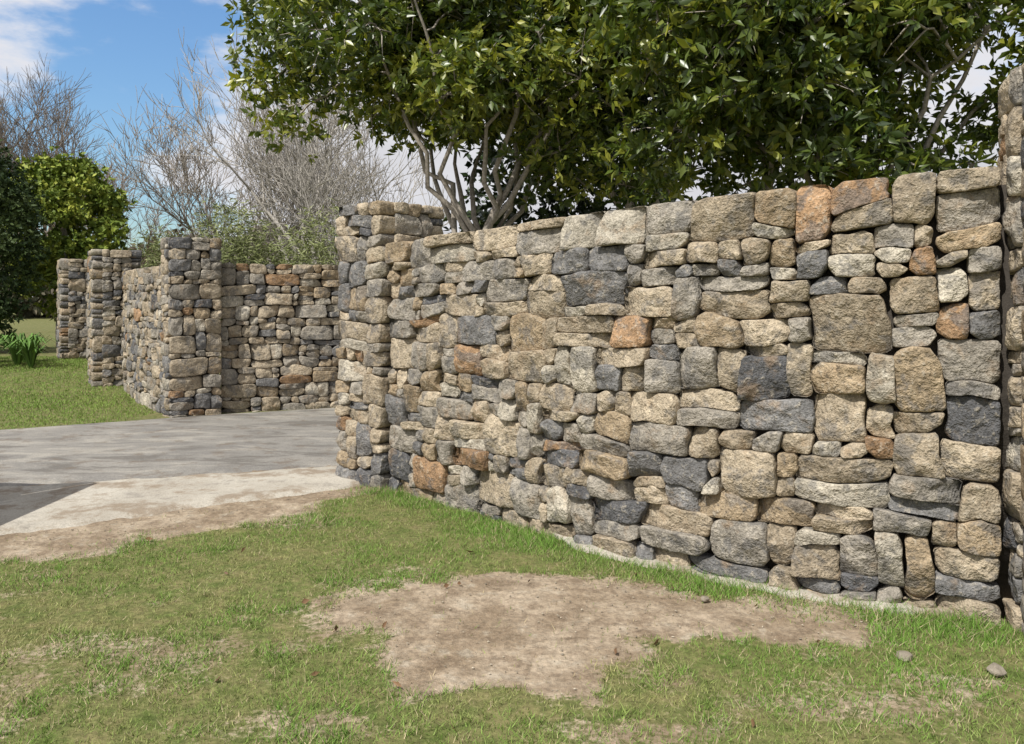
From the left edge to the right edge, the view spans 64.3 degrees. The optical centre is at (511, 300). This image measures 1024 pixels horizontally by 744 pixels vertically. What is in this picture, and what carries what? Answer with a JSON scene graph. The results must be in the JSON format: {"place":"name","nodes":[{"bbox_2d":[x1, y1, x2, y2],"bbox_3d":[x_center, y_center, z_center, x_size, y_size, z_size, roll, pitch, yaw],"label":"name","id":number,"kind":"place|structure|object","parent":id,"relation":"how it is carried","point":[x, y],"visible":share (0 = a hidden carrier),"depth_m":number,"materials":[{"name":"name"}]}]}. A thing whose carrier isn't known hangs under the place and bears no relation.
{"place":"outdoors","nodes":[
{"label":"outdoors","id":0,"kind":"place"},
{"bbox_2d":[0,408,340,486],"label":"driveway","id":1,"kind":"structure","parent":0,"point":[190,445],"depth_m":8.56,"materials":[{"name":"concrete"}]},
{"bbox_2d":[0,313,1023,743],"bbox_3d":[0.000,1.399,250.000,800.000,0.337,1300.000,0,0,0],"label":"ground","id":2,"kind":"structure","parent":0,"point":[574,639],"depth_m":3.73,"materials":[{"name":"green plant"}]},
{"bbox_2d":[0,139,54,350],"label":"conifer shrub","id":3,"kind":"object","parent":2,"relation":"on","point":[12,216],"visible":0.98,"depth_m":19.11,"materials":[{"name":"green plant"}]},
{"bbox_2d":[0,332,59,366],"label":"strappy plant","id":4,"kind":"object","parent":2,"relation":"on","point":[22,347],"visible":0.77,"depth_m":15.68,"materials":[{"name":"green plant"}]},
{"bbox_2d":[0,145,137,346],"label":"round shrub","id":5,"kind":"object","parent":2,"relation":"on","point":[63,183],"visible":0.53,"depth_m":21.50,"materials":[{"name":"green plant"}]},
{"bbox_2d":[56,258,87,358],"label":"stone pillar","id":6,"kind":"structure","parent":2,"relation":"on","point":[71,330],"depth_m":17.28,"materials":[{"name":"grey stone"}]},
{"bbox_2d":[0,355,153,429],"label":"lawn grass","id":7,"kind":"structure","parent":2,"relation":"on","point":[67,363],"depth_m":12.67,"materials":[{"name":"green plant"}]},
{"bbox_2d":[0,52,157,294],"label":"bare tree","id":8,"kind":"object","parent":2,"relation":"on","point":[56,116],"visible":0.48,"depth_m":31.41,"materials":[{"name":"grey plant"}]},
{"bbox_2d":[85,279,89,359],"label":"stone wall","id":9,"kind":"structure","parent":2,"relation":"on","point":[86,300],"depth_m":17.14,"materials":[{"name":"grey stone"}]},
{"bbox_2d":[86,249,141,386],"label":"stone pillar","id":10,"kind":"structure","parent":2,"relation":"on","point":[106,268],"depth_m":13.82,"materials":[{"name":"grey stone"}]},
{"bbox_2d":[121,265,162,412],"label":"stone wall","id":11,"kind":"structure","parent":2,"relation":"on","point":[142,330],"depth_m":12.10,"materials":[{"name":"grey stone"}]},
{"bbox_2d":[44,124,240,267],"bbox_3d":[-13.468,-2.335,30.217,6.956,8.102,8.080,0,0,-18],"label":"bare tree","id":12,"kind":"object","parent":2,"relation":"on","point":[147,222],"visible":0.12,"depth_m":31.25,"materials":[{"name":"grey plant"}]},
{"bbox_2d":[0,222,335,317],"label":"distant trees","id":13,"kind":"object","parent":2,"relation":"on","point":[33,311],"visible":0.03,"depth_m":56.96,"materials":[{"name":"green plant"}]},
{"bbox_2d":[0,466,359,534],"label":"concrete apron","id":14,"kind":"object","parent":2,"relation":"on","point":[25,509],"visible":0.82,"depth_m":6.46,"materials":[{"name":"beige concrete"}]},
{"bbox_2d":[159,237,221,417],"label":"stone pillar","id":15,"kind":"structure","parent":2,"relation":"on","point":[191,314],"depth_m":10.93,"materials":[{"name":"grey stone"}]},
{"bbox_2d":[131,197,339,319],"bbox_3d":[-5.697,-0.400,17.005,4.943,3.552,2.536,0,0,0],"label":"feathery shrub","id":16,"kind":"object","parent":2,"relation":"on","point":[247,241],"visible":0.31,"depth_m":16.78,"materials":[{"name":"green plant"}]},
{"bbox_2d":[86,83,389,268],"bbox_3d":[-8.990,-2.835,26.427,10.430,8.872,7.229,0,0,-22],"label":"bare tree","id":17,"kind":"object","parent":2,"relation":"on","point":[195,188],"visible":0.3,"depth_m":24.80,"materials":[{"name":"grey plant"}]},
{"bbox_2d":[220,263,346,412],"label":"stone wall","id":18,"kind":"structure","parent":2,"relation":"on","point":[280,339],"depth_m":11.55,"materials":[{"name":"grey stone"}]},
{"bbox_2d":[129,4,459,265],"bbox_3d":[-5.589,-3.280,23.092,7.953,9.862,10.978,0,0,-40],"label":"bare tree","id":19,"kind":"object","parent":2,"relation":"on","point":[306,177],"visible":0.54,"depth_m":22.86,"materials":[{"name":"grey plant"}]},
{"bbox_2d":[335,200,443,488],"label":"stone pillar","id":20,"kind":"structure","parent":2,"relation":"on","point":[366,232],"depth_m":6.90,"materials":[{"name":"grey stone"}]},
{"bbox_2d":[8,492,862,695],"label":"pebbles","id":21,"kind":"object","parent":2,"relation":"on","point":[855,625],"visible":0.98,"depth_m":4.12,"materials":[{"name":"grey stone"}]},
{"bbox_2d":[220,0,711,232],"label":"evergreen tree","id":22,"kind":"object","parent":2,"relation":"on","point":[447,69],"visible":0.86,"depth_m":10.17,"materials":[{"name":"green plant"}]},
{"bbox_2d":[144,537,819,731],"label":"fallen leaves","id":23,"kind":"object","parent":2,"relation":"on","point":[305,601],"visible":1,"depth_m":3.84,"materials":[{"name":"brown plant"}]},
{"bbox_2d":[443,135,785,233],"bbox_3d":[4.177,-0.989,13.855,10.844,5.450,3.162,0,0,0],"label":"hedge","id":24,"kind":"object","parent":2,"relation":"on","point":[543,212],"visible":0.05,"depth_m":13.73,"materials":[{"name":"green plant"}]},
{"bbox_2d":[457,1,857,209],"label":"evergreen tree","id":25,"kind":"object","parent":2,"relation":"on","point":[493,153],"depth_m":12.52,"materials":[{"name":"green plant"}]},
{"bbox_2d":[385,166,1014,625],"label":"stone wall","id":26,"kind":"structure","parent":2,"relation":"on","point":[793,390],"depth_m":4.50,"materials":[{"name":"grey stone"}]},
{"bbox_2d":[701,596,709,601],"bbox_3d":[1.001,1.544,4.221,0.040,0.024,0.048,0,0,-24],"label":"rock","id":27,"kind":"object","parent":2,"relation":"on","point":[705,598],"visible":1,"depth_m":4.21,"materials":[{"name":"beige stone"}]},
{"bbox_2d":[553,533,952,616],"bbox_3d":[1.171,1.550,4.620,2.332,0.056,0.292,0,0,35],"label":"concrete footing","id":28,"kind":"object","parent":2,"relation":"on","point":[809,594],"visible":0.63,"depth_m":4.34,"materials":[{"name":"beige concrete"}]},
{"bbox_2d":[553,0,1023,204],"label":"evergreen tree","id":29,"kind":"object","parent":2,"relation":"on","point":[776,76],"visible":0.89,"depth_m":7.65,"materials":[{"name":"green plant"}]},
{"bbox_2d":[896,651,912,661],"bbox_3d":[1.700,1.540,3.533,0.068,0.041,0.080,0,0,-5],"label":"rock","id":30,"kind":"object","parent":2,"relation":"on","point":[906,654],"visible":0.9,"depth_m":3.51,"materials":[{"name":"beige stone"}]},
{"bbox_2d":[986,662,1006,676],"bbox_3d":[2.015,1.539,3.401,0.071,0.046,0.101,0,0,8],"label":"rock","id":31,"kind":"object","parent":2,"relation":"on","point":[994,668],"visible":0.99,"depth_m":3.37,"materials":[{"name":"beige stone"}]},
{"bbox_2d":[997,63,1023,635],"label":"stone pillar","id":32,"kind":"structure","parent":2,"relation":"on","point":[1010,162],"depth_m":3.86,"materials":[{"name":"grey stone"}]},
{"bbox_2d":[0,483,1023,743],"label":"grass","id":33,"kind":"structure","parent":0,"point":[690,583],"depth_m":3.65,"materials":[{"name":"green plant"}]},
{"bbox_2d":[0,0,1023,296],"label":"sky","id":34,"kind":"structure","parent":0,"point":[122,45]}
]}

